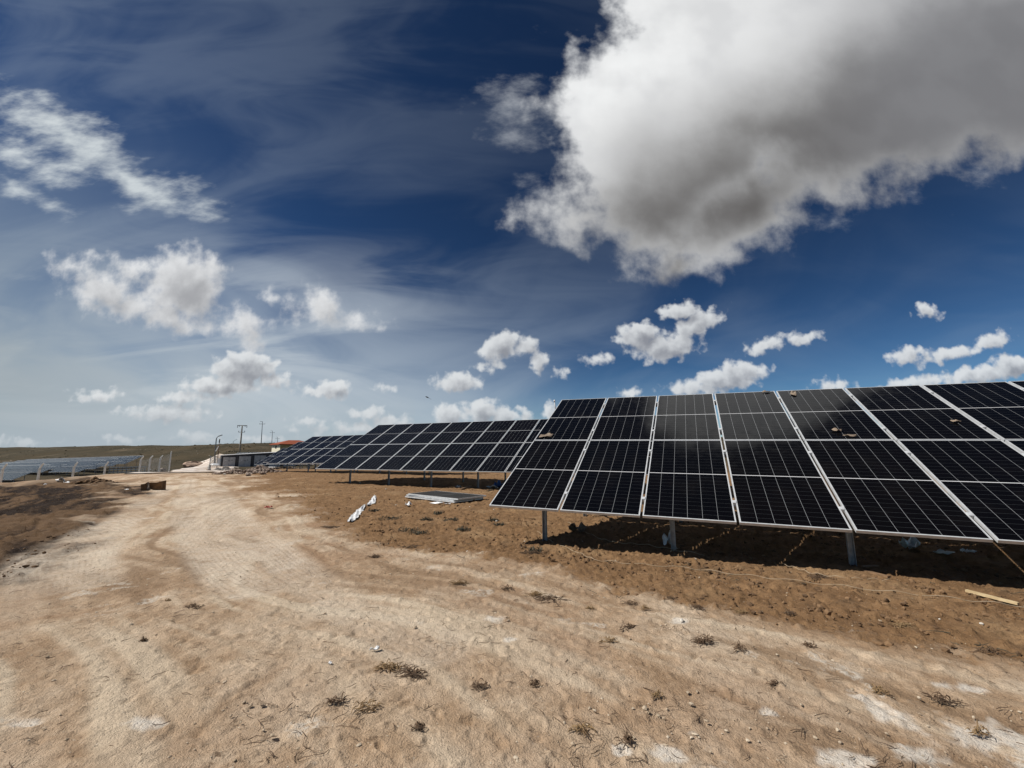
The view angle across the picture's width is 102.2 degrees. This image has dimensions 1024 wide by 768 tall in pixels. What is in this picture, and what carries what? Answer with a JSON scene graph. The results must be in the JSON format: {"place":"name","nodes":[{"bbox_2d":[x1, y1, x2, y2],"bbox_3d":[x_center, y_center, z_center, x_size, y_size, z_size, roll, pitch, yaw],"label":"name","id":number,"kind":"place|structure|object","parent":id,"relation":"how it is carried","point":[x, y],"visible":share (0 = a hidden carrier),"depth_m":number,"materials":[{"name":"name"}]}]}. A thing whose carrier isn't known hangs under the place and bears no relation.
{"place":"outdoors","nodes":[
{"label":"outdoors","id":0,"kind":"place"},
{"bbox_2d":[125,454,234,473],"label":"road","id":1,"kind":"structure","parent":0,"point":[203,467],"depth_m":55.92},
{"bbox_2d":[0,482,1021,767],"bbox_3d":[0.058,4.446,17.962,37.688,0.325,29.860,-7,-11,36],"label":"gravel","id":2,"kind":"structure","parent":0,"point":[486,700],"depth_m":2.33,"materials":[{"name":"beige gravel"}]},
{"bbox_2d":[0,437,1023,767],"bbox_3d":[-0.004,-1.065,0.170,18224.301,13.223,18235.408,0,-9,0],"label":"ground","id":3,"kind":"structure","parent":0,"point":[196,533],"depth_m":3.25,"materials":[{"name":"brown soil"}]},
{"bbox_2d":[0,465,49,481],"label":"solar table","id":4,"kind":"object","parent":3,"relation":"on","point":[26,469],"visible":0.74,"depth_m":68.20,"materials":[{"name":"black"}]},
{"bbox_2d":[0,461,69,474],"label":"solar table","id":5,"kind":"object","parent":3,"relation":"on","point":[54,464],"visible":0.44,"depth_m":92.23,"materials":[{"name":"black"}]},
{"bbox_2d":[3,459,116,472],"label":"solar table","id":6,"kind":"object","parent":3,"relation":"on","point":[101,463],"visible":0.29,"depth_m":100.02,"materials":[{"name":"black"}]},
{"bbox_2d":[15,457,132,468],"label":"solar table","id":7,"kind":"object","parent":3,"relation":"on","point":[118,460],"visible":0.28,"depth_m":108.02,"materials":[{"name":"black"}]},
{"bbox_2d":[50,460,105,475],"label":"solar table","id":8,"kind":"object","parent":3,"relation":"on","point":[81,465],"visible":0.9,"depth_m":85.35,"materials":[{"name":"black"}]},
{"bbox_2d":[27,455,143,466],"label":"solar table","id":9,"kind":"object","parent":3,"relation":"on","point":[131,459],"visible":0.22,"depth_m":119.79,"materials":[{"name":"black"}]},
{"bbox_2d":[0,451,171,482],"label":"fence","id":10,"kind":"object","parent":3,"relation":"on","point":[73,469],"visible":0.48,"depth_m":30.35,"materials":[{"name":"metal"}]},
{"bbox_2d":[70,476,113,483],"bbox_3d":[-20.017,4.579,19.629,1.775,0.375,1.225,0,-9,0],"label":"soil heap","id":11,"kind":"object","parent":3,"relation":"on","point":[95,479],"visible":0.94,"depth_m":19.37,"materials":[{"name":"brown soil"}]},
{"bbox_2d":[108,466,146,473],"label":"mounting frame","id":12,"kind":"object","parent":3,"relation":"on","point":[126,469],"visible":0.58,"depth_m":82.14,"materials":[{"name":"grey metal"}]},
{"bbox_2d":[10,443,260,464],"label":"scrub","id":13,"kind":"object","parent":3,"relation":"on","point":[160,452],"visible":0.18,"depth_m":170.49,"materials":[{"name":"green plant"}]},
{"bbox_2d":[10,443,270,462],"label":"hill stones","id":14,"kind":"object","parent":3,"relation":"on","point":[176,455],"visible":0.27,"depth_m":160.79,"materials":[{"name":"beige stone"}]},
{"bbox_2d":[140,481,165,490],"bbox_3d":[-13.800,3.917,15.912,0.709,0.364,0.392,2,-9,-15],"label":"cardboard box","id":15,"kind":"object","parent":3,"relation":"on","point":[159,485],"visible":0.9,"depth_m":15.79,"materials":[{"name":"brown cardboard"}]},
{"bbox_2d":[183,461,202,467],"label":"gravel heap","id":16,"kind":"object","parent":3,"relation":"on","point":[190,464],"visible":0.48,"depth_m":107.43,"materials":[{"name":"beige gravel"}]},
{"bbox_2d":[183,603,205,609],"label":"root clump","id":17,"kind":"object","parent":3,"relation":"on","point":[191,606],"visible":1,"depth_m":3.77,"materials":[{"name":"brown plant"}]},
{"bbox_2d":[209,456,221,466],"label":"fence","id":18,"kind":"object","parent":3,"relation":"on","point":[212,460],"visible":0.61,"depth_m":64.26,"materials":[{"name":"metal"}]},
{"bbox_2d":[213,466,230,470],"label":"rubble","id":19,"kind":"object","parent":3,"relation":"on","point":[223,468],"visible":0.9,"depth_m":57.85,"materials":[{"name":"grey stone"}]},
{"bbox_2d":[237,425,246,452],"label":"utility pole","id":20,"kind":"object","parent":3,"relation":"on","point":[241,436],"visible":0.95,"depth_m":109.13,"materials":[{"name":"concrete"}]},
{"bbox_2d":[211,465,286,474],"bbox_3d":[-18.144,6.002,28.866,2.921,0.644,5.257,0,-9,0],"label":"rubble","id":21,"kind":"object","parent":3,"relation":"on","point":[258,469],"visible":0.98,"depth_m":27.72,"materials":[{"name":"stone"}]},
{"bbox_2d":[219,452,297,466],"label":"switchgear house","id":22,"kind":"structure","parent":3,"relation":"on","point":[244,460],"depth_m":70.23,"materials":[{"name":"paint"}]},
{"bbox_2d":[223,457,228,465],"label":"door","id":23,"kind":"structure","parent":22,"relation":"in","point":[225,459],"depth_m":69.18,"materials":[{"name":"paint"}]},
{"bbox_2d":[229,457,235,466],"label":"door","id":24,"kind":"structure","parent":22,"relation":"in","point":[232,459],"depth_m":69.49,"materials":[{"name":"paint"}]},
{"bbox_2d":[238,456,244,466],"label":"door","id":25,"kind":"structure","parent":22,"relation":"in","point":[241,458],"depth_m":70.00,"materials":[{"name":"paint"}]},
{"bbox_2d":[244,456,250,466],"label":"door","id":26,"kind":"structure","parent":22,"relation":"in","point":[247,458],"depth_m":70.33,"materials":[{"name":"paint"}]},
{"bbox_2d":[236,452,264,454],"bbox_3d":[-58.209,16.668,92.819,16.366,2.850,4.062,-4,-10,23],"label":"roof","id":27,"kind":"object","parent":22,"relation":"attached to","point":[249,452],"visible":0.09,"depth_m":96.27,"materials":[{"name":"black concrete"}]},
{"bbox_2d":[254,455,260,466],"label":"door","id":28,"kind":"structure","parent":22,"relation":"in","point":[257,457],"depth_m":70.86,"materials":[{"name":"paint"}]},
{"bbox_2d":[269,440,303,451],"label":"house","id":29,"kind":"structure","parent":3,"relation":"on","point":[278,446],"depth_m":112.75,"materials":[{"name":"beige paint"}]},
{"bbox_2d":[254,448,320,468],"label":"solar table","id":30,"kind":"object","parent":3,"relation":"on","point":[269,457],"visible":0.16,"depth_m":54.53,"materials":[{"name":"glass"}]},
{"bbox_2d":[263,442,314,468],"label":"solar table","id":31,"kind":"object","parent":3,"relation":"on","point":[282,452],"visible":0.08,"depth_m":43.94,"materials":[{"name":"glass"}]},
{"bbox_2d":[272,467,313,468],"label":"rubble","id":32,"kind":"object","parent":3,"relation":"on","point":[289,468],"visible":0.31,"depth_m":43.57,"materials":[{"name":"stone"}]},
{"bbox_2d":[325,691,348,705],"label":"root clump","id":33,"kind":"object","parent":3,"relation":"on","point":[338,701],"visible":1,"depth_m":2.35,"materials":[{"name":"brown plant"}]},
{"bbox_2d":[267,435,429,473],"bbox_3d":[-11.409,5.213,30.629,14.026,3.244,4.062,-4,-10,23],"label":"solar table","id":34,"kind":"object","parent":3,"relation":"on","point":[317,450],"visible":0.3,"depth_m":32.00,"materials":[{"name":"glass"}]},
{"bbox_2d":[348,505,364,521],"bbox_3d":[-3.652,3.040,9.861,0.212,0.067,2.647,2,-9,-12],"label":"plastic film","id":35,"kind":"object","parent":3,"relation":"on","point":[354,516],"visible":1,"depth_m":9.42,"materials":[{"name":"white plastic"}]},
{"bbox_2d":[351,697,384,713],"bbox_3d":[-0.808,1.784,2.299,0.153,0.042,0.154,-6,-11,31],"label":"root clump","id":36,"kind":"object","parent":3,"relation":"on","point":[367,706],"visible":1,"depth_m":2.29,"materials":[{"name":"plant"}]},
{"bbox_2d":[367,495,375,505],"bbox_3d":[-4.068,3.390,12.129,0.206,0.073,2.212,2,-9,-14],"label":"plastic film","id":37,"kind":"object","parent":3,"relation":"on","point":[372,500],"visible":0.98,"depth_m":11.89,"materials":[{"name":"white plastic"}]},
{"bbox_2d":[369,645,379,650],"bbox_3d":[-0.985,1.896,2.966,0.071,0.030,0.026,4,-10,-24],"label":"white scrap","id":38,"kind":"object","parent":3,"relation":"on","point":[377,647],"visible":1,"depth_m":2.96,"materials":[{"name":"plastic"}]},
{"bbox_2d":[367,553,382,557],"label":"root clump","id":39,"kind":"object","parent":3,"relation":"on","point":[375,556],"visible":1,"depth_m":5.65,"materials":[{"name":"brown plant"}]},
{"bbox_2d":[375,516,400,519],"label":"weed","id":40,"kind":"object","parent":3,"relation":"on","point":[391,518],"visible":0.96,"depth_m":8.86,"materials":[{"name":"brown plant"}]},
{"bbox_2d":[372,659,406,672],"bbox_3d":[-0.806,1.858,2.745,0.236,0.047,0.162,0,-9,0],"label":"root clump","id":41,"kind":"object","parent":3,"relation":"on","point":[389,667],"visible":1,"depth_m":2.73,"materials":[{"name":"plant"}]},
{"bbox_2d":[397,525,418,531],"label":"weed","id":42,"kind":"object","parent":3,"relation":"on","point":[406,529],"visible":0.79,"depth_m":7.50,"materials":[{"name":"plant"}]},
{"bbox_2d":[393,664,428,680],"bbox_3d":[-0.646,1.851,2.671,0.242,0.039,0.196,0,-9,0],"label":"root clump","id":43,"kind":"object","parent":3,"relation":"on","point":[411,673],"visible":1,"depth_m":2.65,"materials":[{"name":"brown plant"}]},
{"bbox_2d":[409,721,424,730],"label":"root clump","id":44,"kind":"object","parent":3,"relation":"on","point":[417,724],"visible":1,"depth_m":2.14,"materials":[{"name":"brown plant"}]},
{"bbox_2d":[408,530,428,534],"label":"weed","id":45,"kind":"object","parent":3,"relation":"on","point":[418,532],"visible":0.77,"depth_m":7.20,"materials":[{"name":"plant"}]},
{"bbox_2d":[405,496,482,502],"bbox_3d":[-2.091,3.446,12.555,2.279,0.035,1.134,-8,-12,40],"label":"stacked panel","id":46,"kind":"object","parent":3,"relation":"on","point":[443,500],"visible":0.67,"depth_m":11.94,"materials":[{"name":"metal"}]},
{"bbox_2d":[406,494,482,500],"bbox_3d":[-2.084,3.418,12.621,2.279,0.035,1.134,-8,-12,41],"label":"stacked panel","id":47,"kind":"object","parent":46,"relation":"on","point":[440,498],"visible":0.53,"depth_m":12.00,"materials":[{"name":"metal"}]},
{"bbox_2d":[408,491,485,499],"bbox_3d":[-1.995,3.370,12.559,2.279,0.035,1.134,-8,-12,39],"label":"stacked panel","id":48,"kind":"object","parent":47,"relation":"on","point":[448,495],"visible":1,"depth_m":12.29,"materials":[{"name":"metal"}]},
{"bbox_2d":[449,579,471,585],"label":"root clump","id":49,"kind":"object","parent":3,"relation":"on","point":[458,582],"visible":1,"depth_m":4.49,"materials":[{"name":"plant"}]},
{"bbox_2d":[455,526,470,531],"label":"weed","id":50,"kind":"object","parent":3,"relation":"on","point":[462,528],"visible":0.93,"depth_m":7.50,"materials":[{"name":"plant"}]},
{"bbox_2d":[470,678,488,691],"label":"root clump","id":51,"kind":"object","parent":3,"relation":"on","point":[477,685],"visible":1,"depth_m":2.52,"materials":[{"name":"brown plant"}]},
{"bbox_2d":[315,415,655,487],"bbox_3d":[-0.562,2.946,17.421,16.345,3.116,4.036,-4,-10,23],"label":"solar table","id":52,"kind":"object","parent":3,"relation":"on","point":[490,446],"visible":0.52,"depth_m":18.29,"materials":[{"name":"glass"}]},
{"bbox_2d":[493,480,503,486],"bbox_3d":[-0.540,3.911,16.288,0.418,0.307,0.361,5,-11,-31],"label":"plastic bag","id":53,"kind":"object","parent":3,"relation":"on","point":[498,484],"visible":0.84,"depth_m":16.27,"materials":[{"name":"plastic"}]},
{"bbox_2d":[500,584,514,590],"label":"root clump","id":54,"kind":"object","parent":3,"relation":"on","point":[507,587],"visible":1,"depth_m":4.33,"materials":[{"name":"brown plant"}]},
{"bbox_2d":[0,472,1023,664],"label":"soil clods","id":55,"kind":"object","parent":3,"relation":"on","point":[829,612],"visible":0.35,"depth_m":5.05,"materials":[{"name":"brown soil"}]},
{"bbox_2d":[8,502,1023,767],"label":"plant debris","id":56,"kind":"object","parent":3,"relation":"on","point":[526,676],"visible":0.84,"depth_m":2.28,"materials":[{"name":"brown plant"}]},
{"bbox_2d":[519,550,543,554],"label":"root clump","id":57,"kind":"object","parent":3,"relation":"on","point":[532,552],"visible":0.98,"depth_m":5.84,"materials":[{"name":"brown plant"}]},
{"bbox_2d":[524,545,541,551],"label":"weed","id":58,"kind":"object","parent":3,"relation":"on","point":[532,549],"visible":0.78,"depth_m":5.98,"materials":[{"name":"plant"}]},
{"bbox_2d":[520,591,546,597],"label":"root clump","id":59,"kind":"object","parent":3,"relation":"on","point":[535,593],"visible":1,"depth_m":4.14,"materials":[{"name":"plant"}]},
{"bbox_2d":[528,678,539,686],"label":"root clump","id":60,"kind":"object","parent":3,"relation":"on","point":[535,682],"visible":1,"depth_m":2.55,"materials":[{"name":"brown plant"}]},
{"bbox_2d":[534,594,570,605],"bbox_3d":[0.393,2.075,4.002,0.409,0.043,0.259,-4,-10,24],"label":"root clump","id":61,"kind":"object","parent":3,"relation":"on","point":[547,598],"visible":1,"depth_m":4.02,"materials":[{"name":"brown plant"}]},
{"bbox_2d":[568,522,587,531],"bbox_3d":[1.188,2.573,7.453,0.348,0.162,0.227,0,-9,0],"label":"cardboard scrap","id":62,"kind":"object","parent":3,"relation":"on","point":[581,527],"visible":1,"depth_m":7.43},
{"bbox_2d":[568,722,595,738],"bbox_3d":[0.356,1.776,2.145,0.151,0.042,0.136,0,-9,0],"label":"root clump","id":63,"kind":"object","parent":3,"relation":"on","point":[582,727],"visible":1,"depth_m":2.14,"materials":[{"name":"plant"}]},
{"bbox_2d":[597,636,617,644],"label":"root clump","id":64,"kind":"object","parent":3,"relation":"on","point":[608,640],"visible":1,"depth_m":3.13,"materials":[{"name":"plant"}]},
{"bbox_2d":[613,731,635,746],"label":"root clump","id":65,"kind":"object","parent":3,"relation":"on","point":[628,737],"visible":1,"depth_m":2.06,"materials":[{"name":"brown plant"}]},
{"bbox_2d":[619,623,634,630],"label":"root clump","id":66,"kind":"object","parent":3,"relation":"on","point":[629,626],"visible":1,"depth_m":3.38,"materials":[{"name":"brown plant"}]},
{"bbox_2d":[620,599,637,604],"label":"root clump","id":67,"kind":"object","parent":3,"relation":"on","point":[629,602],"visible":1,"depth_m":3.90,"materials":[{"name":"brown plant"}]},
{"bbox_2d":[568,522,701,554],"bbox_3d":[1.663,2.533,6.845,0.490,0.043,3.053,5,-10,-30],"label":"cord","id":68,"kind":"object","parent":3,"relation":"on","point":[643,544],"visible":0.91,"depth_m":6.25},
{"bbox_2d":[650,689,663,699],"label":"root clump","id":69,"kind":"object","parent":3,"relation":"on","point":[656,693],"visible":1,"depth_m":2.43,"materials":[{"name":"plant"}]},
{"bbox_2d":[662,530,670,544],"bbox_3d":[2.385,2.338,6.294,0.189,0.211,0.116,0,-9,0],"label":"white scrap","id":70,"kind":"object","parent":3,"relation":"on","point":[665,538],"visible":0.65,"depth_m":6.28,"materials":[{"name":"plastic"}]},
{"bbox_2d":[688,603,704,609],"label":"root clump","id":71,"kind":"object","parent":3,"relation":"on","point":[697,606],"visible":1,"depth_m":3.79,"materials":[{"name":"brown plant"}]},
{"bbox_2d":[690,634,719,645],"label":"root clump","id":72,"kind":"object","parent":3,"relation":"on","point":[703,640],"visible":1,"depth_m":3.12,"materials":[{"name":"brown plant"}]},
{"bbox_2d":[731,640,746,651],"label":"root clump","id":73,"kind":"object","parent":3,"relation":"on","point":[738,646],"visible":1,"depth_m":3.01,"materials":[{"name":"brown plant"}]},
{"bbox_2d":[733,607,749,613],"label":"root clump","id":74,"kind":"object","parent":3,"relation":"on","point":[741,611],"visible":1,"depth_m":3.69,"materials":[{"name":"plant"}]},
{"bbox_2d":[489,381,1023,565],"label":"solar table","id":75,"kind":"object","parent":3,"relation":"on","point":[878,479],"visible":0.94,"depth_m":6.34,"materials":[{"name":"glass"}]},
{"bbox_2d":[539,433,552,436],"bbox_3d":[0.709,1.065,8.627,0.301,0.098,0.119,0,-9,0],"label":"cardboard scrap","id":76,"kind":"object","parent":75,"relation":"on","point":[548,434],"visible":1,"depth_m":8.62,"materials":[{"name":"beige cardboard"}]},
{"bbox_2d":[765,679,783,688],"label":"root clump","id":77,"kind":"object","parent":3,"relation":"on","point":[772,682],"visible":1,"depth_m":2.54,"materials":[{"name":"brown plant"}]},
{"bbox_2d":[538,531,1019,606],"bbox_3d":[2.361,2.238,5.071,5.942,0.056,1.125,-8,-12,39],"label":"cord","id":78,"kind":"object","parent":3,"relation":"on","point":[805,581],"visible":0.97,"depth_m":4.35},
{"bbox_2d":[783,610,797,615],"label":"root clump","id":79,"kind":"object","parent":3,"relation":"on","point":[789,612],"visible":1,"depth_m":3.66,"materials":[{"name":"brown plant"}]},
{"bbox_2d":[802,640,820,648],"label":"root clump","id":80,"kind":"object","parent":3,"relation":"on","point":[806,644],"visible":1,"depth_m":3.07,"materials":[{"name":"brown plant"}]},
{"bbox_2d":[807,573,829,579],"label":"root clump","id":81,"kind":"object","parent":3,"relation":"on","point":[818,577],"visible":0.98,"depth_m":4.65,"materials":[{"name":"brown plant"}]},
{"bbox_2d":[783,563,886,580],"bbox_3d":[3.629,2.163,4.724,0.272,0.037,1.031,9,-13,-44],"label":"cord","id":82,"kind":"object","parent":3,"relation":"on","point":[830,576],"visible":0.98,"depth_m":4.64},
{"bbox_2d":[862,565,878,567],"bbox_3d":[4.342,2.210,5.007,0.202,0.020,0.050,2,-9,-11],"label":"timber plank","id":83,"kind":"object","parent":3,"relation":"on","point":[867,566],"visible":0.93,"depth_m":5.00,"materials":[{"name":"brown wood"}]},
{"bbox_2d":[863,570,890,577],"bbox_3d":[4.148,2.160,4.704,0.050,0.021,0.246,3,-9,-17],"label":"timber plank","id":84,"kind":"object","parent":3,"relation":"on","point":[880,574],"visible":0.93,"depth_m":4.68,"materials":[{"name":"brown wood"}]},
{"bbox_2d":[871,683,890,696],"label":"root clump","id":85,"kind":"object","parent":3,"relation":"on","point":[877,689],"visible":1,"depth_m":2.48,"materials":[{"name":"plant"}]},
{"bbox_2d":[884,620,917,630],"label":"root clump","id":86,"kind":"object","parent":3,"relation":"on","point":[908,625],"visible":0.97,"depth_m":3.39,"materials":[{"name":"plant"}]},
{"bbox_2d":[899,537,919,549],"bbox_3d":[5.787,2.296,5.980,0.384,0.172,0.171,3,-10,-20],"label":"white scrap","id":87,"kind":"object","parent":3,"relation":"on","point":[913,542],"visible":0.98,"depth_m":5.98,"materials":[{"name":"plastic"}]},
{"bbox_2d":[920,691,965,703],"bbox_3d":[2.529,1.831,2.424,0.210,0.045,0.122,-5,-10,27],"label":"root clump","id":88,"kind":"object","parent":3,"relation":"on","point":[937,698],"visible":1,"depth_m":2.42,"materials":[{"name":"brown plant"}]},
{"bbox_2d":[933,549,953,554],"bbox_3d":[5.943,2.309,5.694,0.267,0.062,0.104,0,-9,0],"label":"white scrap","id":89,"kind":"object","parent":3,"relation":"on","point":[938,551],"visible":1,"depth_m":5.68,"materials":[{"name":"plastic"}]},
{"bbox_2d":[960,548,975,552],"bbox_3d":[6.366,2.324,5.778,0.231,0.060,0.104,1,-9,-10],"label":"white scrap","id":90,"kind":"object","parent":3,"relation":"on","point":[966,550],"visible":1,"depth_m":5.76,"materials":[{"name":"plastic"}]},
{"bbox_2d":[965,720,991,736],"bbox_3d":[2.418,1.771,2.133,0.124,0.067,0.080,2,-9,-12],"label":"root clump","id":91,"kind":"object","parent":3,"relation":"on","point":[977,729],"visible":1,"depth_m":2.13,"materials":[{"name":"plant"}]},
{"bbox_2d":[969,645,1007,656],"bbox_3d":[3.448,1.919,3.004,0.238,0.048,0.136,-5,-10,27],"label":"root clump","id":92,"kind":"object","parent":3,"relation":"on","point":[987,650],"visible":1,"depth_m":2.98,"materials":[{"name":"brown plant"}]},
{"bbox_2d":[965,589,1019,604],"bbox_3d":[4.632,2.058,3.997,0.035,0.030,0.360,3,-10,-18],"label":"timber plank","id":93,"kind":"object","parent":3,"relation":"on","point":[994,597],"visible":1,"depth_m":3.98,"materials":[{"name":"beige wood"}]},
{"bbox_2d":[0,0,1023,447],"label":"sky","id":94,"kind":"structure","parent":0,"point":[304,219],"materials":[{"name":"blue"}]},
{"bbox_2d":[250,477,1023,661],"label":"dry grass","id":95,"kind":"structure","parent":0,"point":[756,584],"depth_m":4.86,"materials":[{"name":"beige plant"}]}
]}

